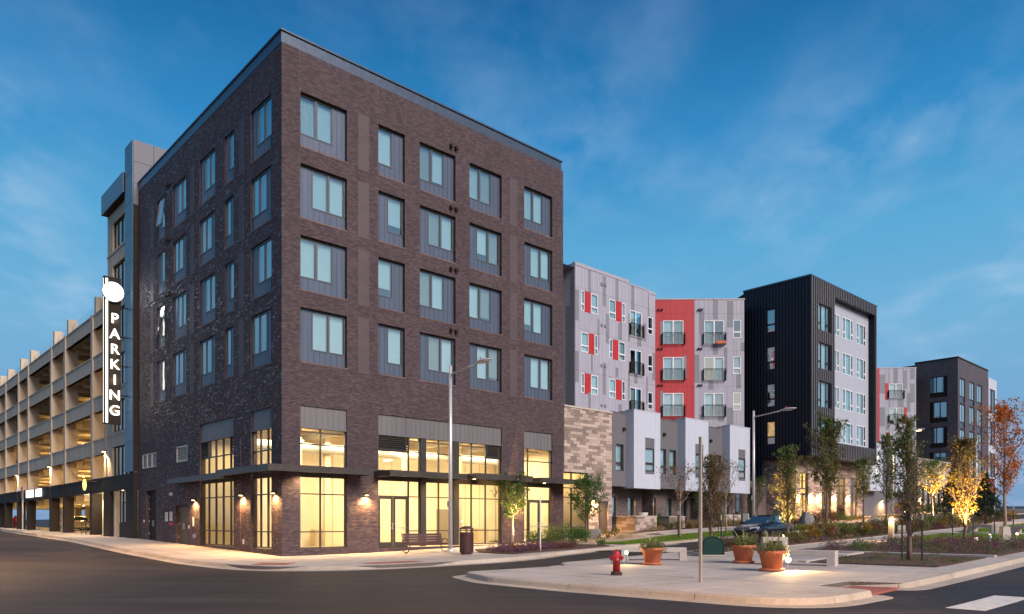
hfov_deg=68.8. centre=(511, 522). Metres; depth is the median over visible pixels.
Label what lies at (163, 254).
window
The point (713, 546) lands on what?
utility box
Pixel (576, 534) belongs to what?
shrub
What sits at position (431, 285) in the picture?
window
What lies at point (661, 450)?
window
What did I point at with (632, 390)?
window
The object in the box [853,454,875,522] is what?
tree
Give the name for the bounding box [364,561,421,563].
tactile paving
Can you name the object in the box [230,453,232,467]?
shop window
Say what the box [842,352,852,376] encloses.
window
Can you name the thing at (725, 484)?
tree
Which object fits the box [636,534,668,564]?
clay pot
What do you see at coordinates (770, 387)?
window
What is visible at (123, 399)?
window
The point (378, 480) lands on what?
shop window
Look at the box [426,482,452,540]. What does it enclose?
shop window
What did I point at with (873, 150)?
sky
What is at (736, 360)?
window
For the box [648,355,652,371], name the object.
window
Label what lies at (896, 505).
shrub
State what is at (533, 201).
window
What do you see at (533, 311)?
window
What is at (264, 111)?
window
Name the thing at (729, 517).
patio wall
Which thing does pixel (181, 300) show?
window
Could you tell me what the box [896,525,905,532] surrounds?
concrete bench
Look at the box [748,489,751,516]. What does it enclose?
tall window
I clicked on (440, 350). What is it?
window
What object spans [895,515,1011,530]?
flower bed
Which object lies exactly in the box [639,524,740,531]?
planting bed
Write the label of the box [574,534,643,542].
gravel bed
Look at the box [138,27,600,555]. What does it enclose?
brick apartment building
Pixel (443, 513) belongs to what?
shop back door
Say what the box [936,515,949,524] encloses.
shrub
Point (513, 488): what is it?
tree
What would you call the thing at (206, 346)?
window
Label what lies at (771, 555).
potted plant
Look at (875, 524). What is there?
shrub
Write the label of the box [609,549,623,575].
fire hydrant
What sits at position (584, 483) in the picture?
tree
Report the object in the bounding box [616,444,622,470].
window
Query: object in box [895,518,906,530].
shrub
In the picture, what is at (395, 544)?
glass door
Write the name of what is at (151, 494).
metal door
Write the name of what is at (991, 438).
window
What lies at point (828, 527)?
shrub
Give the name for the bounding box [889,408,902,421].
window
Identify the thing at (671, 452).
window
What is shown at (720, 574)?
island paving
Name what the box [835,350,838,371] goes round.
window
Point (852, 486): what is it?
shop window
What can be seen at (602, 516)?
metal door
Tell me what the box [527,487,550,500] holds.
shop window
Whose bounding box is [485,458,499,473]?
shop window
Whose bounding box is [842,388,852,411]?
window
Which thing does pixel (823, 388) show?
window
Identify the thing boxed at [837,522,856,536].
shrub
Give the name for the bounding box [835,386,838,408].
window
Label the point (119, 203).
stair tower
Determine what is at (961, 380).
window
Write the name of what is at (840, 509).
bench
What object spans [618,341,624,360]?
window
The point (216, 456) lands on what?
shop window
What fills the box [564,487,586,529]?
shop window
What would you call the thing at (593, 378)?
window
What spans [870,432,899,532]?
tree
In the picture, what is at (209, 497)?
shop window
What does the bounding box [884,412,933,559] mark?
tree
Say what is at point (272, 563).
tactile paving
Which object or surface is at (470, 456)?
shop window
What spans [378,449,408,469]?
shop window
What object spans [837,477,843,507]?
shop window
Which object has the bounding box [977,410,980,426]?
window
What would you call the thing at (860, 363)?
window
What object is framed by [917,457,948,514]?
tree
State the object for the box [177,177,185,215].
window
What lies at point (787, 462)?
tree
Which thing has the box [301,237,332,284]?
window
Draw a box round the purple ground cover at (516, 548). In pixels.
[486,540,576,552]
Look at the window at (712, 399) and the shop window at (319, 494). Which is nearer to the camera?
the shop window at (319, 494)
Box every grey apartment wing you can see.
[636,298,744,426]
[877,367,916,457]
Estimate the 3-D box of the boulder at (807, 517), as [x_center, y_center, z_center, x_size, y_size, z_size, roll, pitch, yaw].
[22.811,-0.118,57.921,1.321,1.493,1.112,0,0,23]
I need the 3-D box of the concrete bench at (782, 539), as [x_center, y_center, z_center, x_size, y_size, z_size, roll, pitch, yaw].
[11.535,0.934,32.905,1.063,0.600,0.480,0,0,6]
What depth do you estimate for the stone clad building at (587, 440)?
48.85 m
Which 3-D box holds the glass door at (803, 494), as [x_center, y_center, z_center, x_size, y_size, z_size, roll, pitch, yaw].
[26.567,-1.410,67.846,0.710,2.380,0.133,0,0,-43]
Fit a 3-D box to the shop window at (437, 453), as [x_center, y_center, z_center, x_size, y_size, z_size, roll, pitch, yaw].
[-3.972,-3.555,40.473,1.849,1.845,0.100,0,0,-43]
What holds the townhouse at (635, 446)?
on the pavement at (246, 560)
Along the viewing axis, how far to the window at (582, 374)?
60.52 m
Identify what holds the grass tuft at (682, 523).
on the planting bed at (681, 528)
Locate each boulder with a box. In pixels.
[589,529,600,538]
[797,512,814,524]
[867,516,878,521]
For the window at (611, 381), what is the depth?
63.02 m
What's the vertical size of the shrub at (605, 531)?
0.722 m
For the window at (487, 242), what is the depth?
42.97 m
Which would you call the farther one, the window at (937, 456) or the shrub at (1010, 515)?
the window at (937, 456)
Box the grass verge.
[618,535,732,544]
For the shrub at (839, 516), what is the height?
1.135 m
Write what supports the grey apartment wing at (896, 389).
on the asphalt road
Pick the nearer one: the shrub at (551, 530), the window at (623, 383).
the shrub at (551, 530)
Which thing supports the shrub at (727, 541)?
on the bush bed soil at (824, 540)
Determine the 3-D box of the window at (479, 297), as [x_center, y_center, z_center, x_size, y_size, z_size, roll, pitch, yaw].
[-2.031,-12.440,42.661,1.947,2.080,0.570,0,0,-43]
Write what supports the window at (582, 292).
in the grey apartment building at (600, 307)
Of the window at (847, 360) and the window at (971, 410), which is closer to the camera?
the window at (847, 360)
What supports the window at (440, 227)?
in the brick apartment building at (344, 263)
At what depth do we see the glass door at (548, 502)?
46.11 m
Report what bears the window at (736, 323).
in the red and grey apartment wing
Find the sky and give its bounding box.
[0,0,1023,519]
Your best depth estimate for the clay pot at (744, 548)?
25.95 m
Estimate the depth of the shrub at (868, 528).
43.03 m
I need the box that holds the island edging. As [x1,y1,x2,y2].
[687,527,963,552]
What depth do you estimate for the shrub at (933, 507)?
83.39 m
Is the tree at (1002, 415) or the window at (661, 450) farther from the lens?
the window at (661, 450)
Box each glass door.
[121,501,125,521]
[378,496,392,547]
[393,497,407,546]
[528,501,538,541]
[539,501,549,540]
[803,494,806,511]
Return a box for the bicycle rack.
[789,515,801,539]
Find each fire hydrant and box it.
[13,515,16,527]
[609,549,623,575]
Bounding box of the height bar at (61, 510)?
[60,509,62,530]
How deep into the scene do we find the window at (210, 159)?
40.64 m
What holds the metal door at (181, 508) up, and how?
in the brick apartment building at (344, 263)
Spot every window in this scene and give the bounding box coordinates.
[114,214,124,248]
[114,259,124,289]
[114,445,127,475]
[115,398,124,431]
[120,490,125,522]
[121,351,124,382]
[122,305,124,336]
[161,204,164,229]
[161,251,164,283]
[161,313,164,337]
[161,360,164,391]
[174,236,183,274]
[174,351,183,386]
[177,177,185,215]
[177,292,185,328]
[201,214,211,255]
[201,338,211,375]
[202,457,210,474]
[202,481,232,545]
[205,150,214,191]
[205,274,214,313]
[208,437,232,473]
[226,198,231,237]
[226,328,231,366]
[229,131,233,170]
[229,262,233,300]
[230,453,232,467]
[252,170,266,219]
[252,311,266,356]
[253,428,270,464]
[253,477,270,547]
[257,96,270,146]
[257,238,270,284]
[301,95,332,145]
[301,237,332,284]
[301,428,345,467]
[301,476,345,547]
[312,170,344,218]
[312,311,344,355]
[378,127,392,168]
[378,259,392,298]
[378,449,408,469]
[378,480,419,496]
[387,196,402,236]
[387,327,402,365]
[407,438,419,470]
[407,481,419,545]
[420,144,443,187]
[420,270,443,310]
[426,439,452,472]
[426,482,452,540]
[428,210,452,251]
[428,335,452,373]
[459,442,485,472]
[459,484,499,544]
[469,165,490,205]
[469,284,490,322]
[476,227,498,266]
[476,345,498,381]
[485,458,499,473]
[524,188,542,225]
[524,299,542,334]
[524,448,550,477]
[524,486,527,542]
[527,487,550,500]
[530,246,549,282]
[530,357,549,390]
[564,472,586,478]
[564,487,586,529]
[581,290,583,310]
[581,332,587,352]
[581,373,583,392]
[591,293,597,314]
[591,375,597,394]
[594,335,597,354]
[609,299,615,319]
[609,339,611,357]
[609,379,615,398]
[612,497,614,515]
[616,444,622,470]
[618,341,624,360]
[622,303,624,322]
[622,381,624,399]
[628,497,632,515]
[630,310,641,337]
[630,349,641,374]
[630,387,641,408]
[645,448,653,471]
[648,317,652,334]
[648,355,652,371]
[648,392,652,409]
[660,449,664,473]
[663,320,682,343]
[663,357,682,379]
[663,393,682,415]
[667,499,670,515]
[669,450,674,474]
[682,499,685,523]
[695,454,702,474]
[704,320,723,343]
[704,357,723,379]
[704,393,723,415]
[733,320,740,337]
[733,357,740,373]
[733,392,740,409]
[735,494,739,514]
[738,458,744,478]
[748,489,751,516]
[767,309,774,332]
[767,346,774,369]
[767,383,774,406]
[767,421,774,444]
[800,473,806,488]
[818,303,828,332]
[818,342,828,370]
[818,381,828,408]
[822,476,829,511]
[835,314,838,335]
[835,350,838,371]
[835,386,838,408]
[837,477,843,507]
[842,317,852,341]
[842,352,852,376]
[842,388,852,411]
[842,422,852,444]
[850,478,856,516]
[856,323,864,345]
[856,357,864,379]
[856,392,864,414]
[856,425,864,446]
[875,455,879,481]
[889,384,902,397]
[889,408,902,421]
[921,488,923,510]
[930,376,943,393]
[930,427,943,443]
[933,401,946,418]
[933,452,946,461]
[960,379,963,396]
[960,404,963,422]
[960,430,963,438]
[969,382,973,400]
[969,407,973,424]
[977,385,980,402]
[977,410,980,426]
[977,434,980,450]
[977,458,980,474]
[990,389,994,413]
[990,422,994,444]
[990,454,994,477]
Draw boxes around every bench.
[401,533,447,553]
[621,547,686,560]
[761,537,787,548]
[762,549,837,566]
[837,505,844,513]
[894,508,907,515]
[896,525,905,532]
[967,525,999,533]
[1011,526,1023,533]
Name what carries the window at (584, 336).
in the grey apartment building at (600, 307)
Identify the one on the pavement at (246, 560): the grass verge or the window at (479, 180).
the grass verge
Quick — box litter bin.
[459,526,473,554]
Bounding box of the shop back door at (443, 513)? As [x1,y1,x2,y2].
[436,509,447,542]
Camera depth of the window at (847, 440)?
71.10 m
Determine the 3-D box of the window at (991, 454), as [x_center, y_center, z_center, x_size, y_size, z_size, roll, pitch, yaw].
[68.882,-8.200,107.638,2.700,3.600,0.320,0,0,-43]
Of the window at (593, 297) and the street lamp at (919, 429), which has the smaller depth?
the window at (593, 297)
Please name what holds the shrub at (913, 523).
on the bush bed soil at (824, 540)
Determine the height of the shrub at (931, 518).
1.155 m
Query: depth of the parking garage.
68.64 m
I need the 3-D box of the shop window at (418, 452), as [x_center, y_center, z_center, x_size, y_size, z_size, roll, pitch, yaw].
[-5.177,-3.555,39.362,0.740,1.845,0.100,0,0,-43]
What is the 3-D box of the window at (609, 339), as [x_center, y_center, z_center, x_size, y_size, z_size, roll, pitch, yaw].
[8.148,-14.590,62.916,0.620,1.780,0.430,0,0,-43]
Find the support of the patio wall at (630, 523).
on the pavement at (246, 560)
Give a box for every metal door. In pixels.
[149,491,153,538]
[153,491,155,538]
[179,506,184,542]
[184,506,187,543]
[598,501,606,531]
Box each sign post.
[540,495,540,550]
[699,437,701,581]
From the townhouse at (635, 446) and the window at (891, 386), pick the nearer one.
the townhouse at (635, 446)
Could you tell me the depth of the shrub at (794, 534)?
37.74 m
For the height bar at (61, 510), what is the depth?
72.38 m
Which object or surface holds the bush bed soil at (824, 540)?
on the island paving at (720, 574)
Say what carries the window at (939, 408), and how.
in the brick building at (951, 394)
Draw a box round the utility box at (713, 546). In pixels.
[697,536,725,555]
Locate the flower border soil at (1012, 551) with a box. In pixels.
[813,542,1023,555]
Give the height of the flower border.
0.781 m
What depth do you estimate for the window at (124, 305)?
52.79 m
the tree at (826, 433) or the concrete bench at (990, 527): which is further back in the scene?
the tree at (826, 433)
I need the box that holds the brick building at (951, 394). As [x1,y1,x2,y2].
[906,356,987,503]
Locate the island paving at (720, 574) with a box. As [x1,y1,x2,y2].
[472,519,1023,600]
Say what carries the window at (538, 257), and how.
in the brick apartment building at (344, 263)
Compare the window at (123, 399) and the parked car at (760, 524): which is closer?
the parked car at (760, 524)
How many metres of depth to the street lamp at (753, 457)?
50.22 m
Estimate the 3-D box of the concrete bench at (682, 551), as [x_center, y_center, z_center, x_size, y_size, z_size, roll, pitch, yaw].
[5.369,1.201,28.381,2.421,0.520,0.480,0,0,9]
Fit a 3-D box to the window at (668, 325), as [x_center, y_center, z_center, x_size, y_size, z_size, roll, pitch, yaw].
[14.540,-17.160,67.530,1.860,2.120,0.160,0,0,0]
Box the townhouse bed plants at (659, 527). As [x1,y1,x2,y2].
[648,521,741,529]
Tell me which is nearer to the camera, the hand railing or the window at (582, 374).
the hand railing
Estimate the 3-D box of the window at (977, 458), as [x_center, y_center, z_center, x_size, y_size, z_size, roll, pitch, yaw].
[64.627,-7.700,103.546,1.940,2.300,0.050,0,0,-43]
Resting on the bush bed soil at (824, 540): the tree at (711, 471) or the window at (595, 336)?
the tree at (711, 471)
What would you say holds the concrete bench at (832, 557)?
on the island paving at (720, 574)
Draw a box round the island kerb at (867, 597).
[453,519,1023,607]
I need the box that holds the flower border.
[818,533,1023,553]
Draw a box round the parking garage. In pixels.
[0,296,107,535]
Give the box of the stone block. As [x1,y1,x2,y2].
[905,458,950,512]
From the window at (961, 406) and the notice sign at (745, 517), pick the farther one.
the window at (961, 406)
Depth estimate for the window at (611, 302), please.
63.02 m
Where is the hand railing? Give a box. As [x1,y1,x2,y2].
[81,521,90,534]
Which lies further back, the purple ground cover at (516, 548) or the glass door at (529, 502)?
the glass door at (529, 502)
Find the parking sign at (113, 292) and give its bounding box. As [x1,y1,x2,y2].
[102,275,127,424]
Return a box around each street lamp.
[444,357,490,551]
[751,406,795,515]
[892,428,923,520]
[975,439,999,493]
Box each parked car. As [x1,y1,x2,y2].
[74,516,89,530]
[732,515,792,539]
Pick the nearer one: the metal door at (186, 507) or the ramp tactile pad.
the ramp tactile pad
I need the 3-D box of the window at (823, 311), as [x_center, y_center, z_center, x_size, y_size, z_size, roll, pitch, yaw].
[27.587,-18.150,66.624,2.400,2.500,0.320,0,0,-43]
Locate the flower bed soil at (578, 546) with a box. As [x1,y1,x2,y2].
[475,543,608,553]
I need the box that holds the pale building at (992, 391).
[988,378,996,505]
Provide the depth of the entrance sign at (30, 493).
73.68 m
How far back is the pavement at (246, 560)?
34.59 m
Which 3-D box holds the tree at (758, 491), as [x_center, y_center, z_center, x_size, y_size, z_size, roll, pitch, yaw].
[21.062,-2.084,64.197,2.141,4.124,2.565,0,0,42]
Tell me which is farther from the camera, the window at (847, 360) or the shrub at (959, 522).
the window at (847, 360)
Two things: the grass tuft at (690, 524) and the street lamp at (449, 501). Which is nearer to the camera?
the street lamp at (449, 501)
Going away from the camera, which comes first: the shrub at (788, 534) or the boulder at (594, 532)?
the shrub at (788, 534)
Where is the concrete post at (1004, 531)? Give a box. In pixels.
[998,526,1010,540]
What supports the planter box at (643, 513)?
on the patio wall at (630, 523)
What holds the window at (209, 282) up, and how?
in the brick apartment building at (344, 263)
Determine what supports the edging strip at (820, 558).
on the island paving at (720, 574)
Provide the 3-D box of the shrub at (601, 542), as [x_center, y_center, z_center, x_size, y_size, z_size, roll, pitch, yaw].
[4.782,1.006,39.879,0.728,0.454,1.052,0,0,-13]
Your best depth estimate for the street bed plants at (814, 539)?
41.49 m
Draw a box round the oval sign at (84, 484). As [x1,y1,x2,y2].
[82,479,96,490]
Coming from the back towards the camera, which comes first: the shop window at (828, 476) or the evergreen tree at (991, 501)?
the shop window at (828, 476)
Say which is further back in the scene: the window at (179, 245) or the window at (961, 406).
the window at (961, 406)
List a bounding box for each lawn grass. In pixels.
[919,533,1023,541]
[960,523,1023,531]
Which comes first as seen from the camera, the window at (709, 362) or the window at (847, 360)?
the window at (709, 362)
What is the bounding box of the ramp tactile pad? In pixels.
[841,586,898,594]
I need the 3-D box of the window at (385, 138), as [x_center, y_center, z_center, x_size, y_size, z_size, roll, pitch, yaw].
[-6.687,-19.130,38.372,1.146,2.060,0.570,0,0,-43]
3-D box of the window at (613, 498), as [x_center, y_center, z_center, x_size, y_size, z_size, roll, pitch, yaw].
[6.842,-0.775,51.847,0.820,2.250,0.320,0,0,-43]
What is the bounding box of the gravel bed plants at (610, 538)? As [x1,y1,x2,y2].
[561,534,632,541]
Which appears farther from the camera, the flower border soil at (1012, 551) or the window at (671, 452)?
the window at (671, 452)
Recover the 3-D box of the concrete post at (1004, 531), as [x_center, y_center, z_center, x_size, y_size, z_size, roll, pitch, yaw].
[23.429,0.540,35.567,0.368,0.720,0.368,0,0,2]
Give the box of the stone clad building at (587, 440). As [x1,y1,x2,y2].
[563,404,612,536]
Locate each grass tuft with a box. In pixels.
[660,521,676,528]
[673,518,686,528]
[683,518,697,527]
[724,519,735,525]
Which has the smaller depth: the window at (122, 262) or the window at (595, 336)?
the window at (122, 262)
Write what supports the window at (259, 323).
in the brick apartment building at (344, 263)
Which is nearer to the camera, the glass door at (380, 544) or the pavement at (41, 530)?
the glass door at (380, 544)
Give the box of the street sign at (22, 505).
[21,487,22,529]
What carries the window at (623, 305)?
in the grey apartment building at (600, 307)
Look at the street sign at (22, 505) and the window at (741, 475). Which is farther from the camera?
the street sign at (22, 505)
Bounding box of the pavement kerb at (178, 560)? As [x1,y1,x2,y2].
[4,513,1023,570]
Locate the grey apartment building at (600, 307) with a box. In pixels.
[563,261,655,411]
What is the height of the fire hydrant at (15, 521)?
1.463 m
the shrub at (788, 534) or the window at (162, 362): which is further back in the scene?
the window at (162, 362)
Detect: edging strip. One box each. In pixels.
[799,552,863,562]
[838,551,996,556]
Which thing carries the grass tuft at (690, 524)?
on the planting bed at (681, 528)
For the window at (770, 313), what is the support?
in the black ribbed tower at (810, 345)
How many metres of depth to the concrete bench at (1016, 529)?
42.45 m
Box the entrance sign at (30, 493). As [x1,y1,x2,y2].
[26,488,41,497]
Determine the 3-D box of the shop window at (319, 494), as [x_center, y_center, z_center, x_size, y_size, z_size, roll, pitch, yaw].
[-9.060,-0.485,35.785,2.445,3.405,0.100,0,0,-43]
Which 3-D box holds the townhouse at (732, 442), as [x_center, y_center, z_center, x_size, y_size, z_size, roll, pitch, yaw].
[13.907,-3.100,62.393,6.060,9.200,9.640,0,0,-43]
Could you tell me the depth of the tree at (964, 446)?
33.91 m
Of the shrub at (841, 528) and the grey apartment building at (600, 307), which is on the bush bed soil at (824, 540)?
the shrub at (841, 528)
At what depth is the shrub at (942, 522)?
51.18 m
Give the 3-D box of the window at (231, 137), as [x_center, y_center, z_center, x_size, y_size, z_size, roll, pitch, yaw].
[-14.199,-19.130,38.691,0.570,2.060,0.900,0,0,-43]
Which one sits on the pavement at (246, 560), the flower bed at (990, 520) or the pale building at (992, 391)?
the pale building at (992, 391)
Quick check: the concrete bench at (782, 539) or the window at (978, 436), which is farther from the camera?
the window at (978, 436)
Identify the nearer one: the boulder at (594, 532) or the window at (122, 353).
the boulder at (594, 532)
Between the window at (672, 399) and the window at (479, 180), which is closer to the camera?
the window at (479, 180)
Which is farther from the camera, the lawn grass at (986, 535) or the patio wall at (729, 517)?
the patio wall at (729, 517)
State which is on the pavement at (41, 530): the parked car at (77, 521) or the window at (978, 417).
the parked car at (77, 521)
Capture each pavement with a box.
[0,527,89,535]
[42,509,1023,569]
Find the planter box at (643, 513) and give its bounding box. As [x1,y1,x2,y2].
[638,512,647,515]
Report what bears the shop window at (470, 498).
in the brick apartment building at (344, 263)
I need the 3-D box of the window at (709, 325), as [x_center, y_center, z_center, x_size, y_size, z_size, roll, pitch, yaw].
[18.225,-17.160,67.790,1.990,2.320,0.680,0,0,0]
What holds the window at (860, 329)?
in the black ribbed tower at (810, 345)
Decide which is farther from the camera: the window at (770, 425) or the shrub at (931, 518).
the window at (770, 425)
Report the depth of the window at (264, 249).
35.67 m
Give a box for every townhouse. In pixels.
[610,409,660,515]
[631,417,708,524]
[669,425,749,522]
[822,443,906,515]
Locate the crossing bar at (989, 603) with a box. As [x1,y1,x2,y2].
[946,595,1023,610]
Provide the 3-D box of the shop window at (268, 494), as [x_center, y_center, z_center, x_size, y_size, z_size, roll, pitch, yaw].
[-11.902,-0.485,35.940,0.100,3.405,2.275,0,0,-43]
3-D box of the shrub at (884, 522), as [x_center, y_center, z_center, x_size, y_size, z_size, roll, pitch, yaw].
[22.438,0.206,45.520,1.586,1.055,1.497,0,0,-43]
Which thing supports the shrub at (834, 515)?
on the pavement at (246, 560)
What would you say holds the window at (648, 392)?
in the grey apartment building at (600, 307)
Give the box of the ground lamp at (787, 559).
[785,557,791,569]
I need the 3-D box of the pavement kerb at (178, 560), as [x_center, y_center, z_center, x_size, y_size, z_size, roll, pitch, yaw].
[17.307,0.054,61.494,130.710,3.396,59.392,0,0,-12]
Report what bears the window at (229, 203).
in the brick apartment building at (344, 263)
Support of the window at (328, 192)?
in the brick apartment building at (344, 263)
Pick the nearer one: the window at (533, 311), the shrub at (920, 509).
the window at (533, 311)
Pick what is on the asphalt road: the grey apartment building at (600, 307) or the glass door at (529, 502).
the grey apartment building at (600, 307)
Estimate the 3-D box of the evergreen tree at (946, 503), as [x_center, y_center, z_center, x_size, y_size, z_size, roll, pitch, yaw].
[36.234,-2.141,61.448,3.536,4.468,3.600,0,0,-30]
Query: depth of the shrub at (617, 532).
46.26 m
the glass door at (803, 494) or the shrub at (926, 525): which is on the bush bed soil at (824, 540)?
the shrub at (926, 525)
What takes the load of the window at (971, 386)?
in the brick building at (951, 394)
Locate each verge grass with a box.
[793,522,855,529]
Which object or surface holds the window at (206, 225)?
in the brick apartment building at (344, 263)
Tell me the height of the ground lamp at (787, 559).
0.399 m
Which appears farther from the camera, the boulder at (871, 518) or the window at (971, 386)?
the window at (971, 386)
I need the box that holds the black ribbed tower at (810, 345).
[738,274,876,520]
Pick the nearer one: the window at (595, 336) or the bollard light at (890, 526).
the bollard light at (890, 526)
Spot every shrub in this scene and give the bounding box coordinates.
[525,530,559,543]
[542,519,572,541]
[553,525,592,544]
[594,538,608,544]
[598,528,612,537]
[610,527,620,535]
[653,513,661,526]
[716,508,724,523]
[722,536,735,548]
[737,533,758,544]
[752,532,775,543]
[770,530,793,541]
[771,510,783,515]
[790,529,807,542]
[794,522,824,540]
[808,508,832,520]
[809,519,837,538]
[817,510,837,520]
[825,523,852,537]
[829,510,850,521]
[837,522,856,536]
[851,520,875,535]
[862,519,885,534]
[871,517,894,532]
[879,519,900,531]
[890,503,911,514]
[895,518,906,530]
[898,521,925,529]
[911,499,936,513]
[916,513,937,524]
[916,518,930,528]
[922,501,942,512]
[926,514,948,528]
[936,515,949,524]
[940,512,959,525]
[945,512,967,525]
[993,510,1019,520]
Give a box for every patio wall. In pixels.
[611,516,656,530]
[660,516,684,528]
[702,515,740,524]
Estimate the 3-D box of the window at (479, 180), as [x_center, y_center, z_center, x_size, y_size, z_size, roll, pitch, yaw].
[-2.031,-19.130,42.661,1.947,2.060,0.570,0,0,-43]
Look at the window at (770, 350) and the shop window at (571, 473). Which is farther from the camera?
the window at (770, 350)
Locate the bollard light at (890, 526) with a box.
[888,516,893,539]
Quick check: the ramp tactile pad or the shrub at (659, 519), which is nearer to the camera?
the ramp tactile pad
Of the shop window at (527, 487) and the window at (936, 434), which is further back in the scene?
the window at (936, 434)
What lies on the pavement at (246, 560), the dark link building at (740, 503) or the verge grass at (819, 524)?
the dark link building at (740, 503)
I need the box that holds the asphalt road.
[0,506,1023,613]
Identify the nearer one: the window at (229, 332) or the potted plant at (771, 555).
the potted plant at (771, 555)
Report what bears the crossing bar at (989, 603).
on the asphalt road
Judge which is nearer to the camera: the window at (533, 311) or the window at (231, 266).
the window at (231, 266)
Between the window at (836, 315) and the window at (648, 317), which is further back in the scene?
the window at (836, 315)
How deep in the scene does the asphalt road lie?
18.20 m
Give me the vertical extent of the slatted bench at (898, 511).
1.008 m
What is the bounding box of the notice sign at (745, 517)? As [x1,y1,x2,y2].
[743,514,748,521]
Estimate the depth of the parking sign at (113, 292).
49.40 m
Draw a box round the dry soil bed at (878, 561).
[810,553,985,566]
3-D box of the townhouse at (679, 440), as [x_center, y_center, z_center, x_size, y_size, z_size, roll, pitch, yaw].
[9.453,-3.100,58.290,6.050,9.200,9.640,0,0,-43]
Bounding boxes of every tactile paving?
[251,563,293,564]
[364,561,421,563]
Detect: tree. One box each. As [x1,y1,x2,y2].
[491,469,530,543]
[566,470,609,541]
[651,458,697,536]
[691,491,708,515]
[692,452,731,543]
[715,457,747,532]
[745,475,768,514]
[763,444,807,541]
[803,411,850,523]
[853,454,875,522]
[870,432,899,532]
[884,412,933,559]
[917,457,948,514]
[924,470,975,518]
[942,433,1002,542]
[968,396,1023,532]
[968,472,1008,523]
[969,491,1000,519]
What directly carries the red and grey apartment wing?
on the asphalt road
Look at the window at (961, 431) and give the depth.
98.79 m
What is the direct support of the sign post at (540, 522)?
on the flower bed soil at (578, 546)
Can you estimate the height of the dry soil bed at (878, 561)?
0.405 m
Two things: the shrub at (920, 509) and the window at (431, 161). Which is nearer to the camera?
the window at (431, 161)
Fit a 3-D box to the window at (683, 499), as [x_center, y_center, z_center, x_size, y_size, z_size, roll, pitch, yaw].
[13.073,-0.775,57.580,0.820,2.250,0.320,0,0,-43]
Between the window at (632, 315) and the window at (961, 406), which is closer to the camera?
the window at (632, 315)
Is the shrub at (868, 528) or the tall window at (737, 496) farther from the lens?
the tall window at (737, 496)
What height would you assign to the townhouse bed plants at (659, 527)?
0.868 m
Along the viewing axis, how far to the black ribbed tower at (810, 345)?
67.94 m
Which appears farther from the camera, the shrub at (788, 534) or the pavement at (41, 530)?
the pavement at (41, 530)
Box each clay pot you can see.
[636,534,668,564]
[724,528,759,562]
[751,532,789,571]
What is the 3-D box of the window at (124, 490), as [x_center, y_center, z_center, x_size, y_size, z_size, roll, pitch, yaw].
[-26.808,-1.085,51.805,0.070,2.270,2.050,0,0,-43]
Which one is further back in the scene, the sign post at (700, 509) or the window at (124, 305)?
the window at (124, 305)
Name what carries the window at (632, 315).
in the grey apartment building at (600, 307)
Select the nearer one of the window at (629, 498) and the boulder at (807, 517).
the window at (629, 498)
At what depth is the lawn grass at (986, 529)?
48.95 m
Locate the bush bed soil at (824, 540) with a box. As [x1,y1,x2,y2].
[692,525,962,551]
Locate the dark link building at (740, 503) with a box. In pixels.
[732,481,765,516]
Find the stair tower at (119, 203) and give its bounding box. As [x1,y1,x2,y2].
[101,139,166,538]
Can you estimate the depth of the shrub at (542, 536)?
39.99 m
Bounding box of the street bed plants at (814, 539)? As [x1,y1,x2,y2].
[687,522,980,550]
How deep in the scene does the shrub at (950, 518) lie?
53.67 m
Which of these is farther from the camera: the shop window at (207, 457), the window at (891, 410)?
the window at (891, 410)
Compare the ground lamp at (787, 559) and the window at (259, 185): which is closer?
the ground lamp at (787, 559)
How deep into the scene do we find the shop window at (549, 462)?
45.99 m
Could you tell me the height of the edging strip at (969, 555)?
0.108 m
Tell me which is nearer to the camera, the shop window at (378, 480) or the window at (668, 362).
the shop window at (378, 480)
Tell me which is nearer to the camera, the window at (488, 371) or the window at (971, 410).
the window at (488, 371)
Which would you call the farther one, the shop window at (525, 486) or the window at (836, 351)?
the window at (836, 351)
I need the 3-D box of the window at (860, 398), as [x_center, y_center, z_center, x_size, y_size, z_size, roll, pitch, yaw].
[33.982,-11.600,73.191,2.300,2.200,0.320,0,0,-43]
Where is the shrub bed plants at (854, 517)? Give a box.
[789,513,900,524]
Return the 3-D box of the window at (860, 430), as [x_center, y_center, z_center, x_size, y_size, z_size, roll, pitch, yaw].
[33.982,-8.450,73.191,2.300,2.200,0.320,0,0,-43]
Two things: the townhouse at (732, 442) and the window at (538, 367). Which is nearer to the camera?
the window at (538, 367)
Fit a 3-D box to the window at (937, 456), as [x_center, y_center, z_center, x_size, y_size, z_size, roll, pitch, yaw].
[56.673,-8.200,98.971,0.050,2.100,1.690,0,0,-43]
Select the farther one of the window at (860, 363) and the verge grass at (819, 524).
the window at (860, 363)
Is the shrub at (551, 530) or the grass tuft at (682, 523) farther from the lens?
the grass tuft at (682, 523)

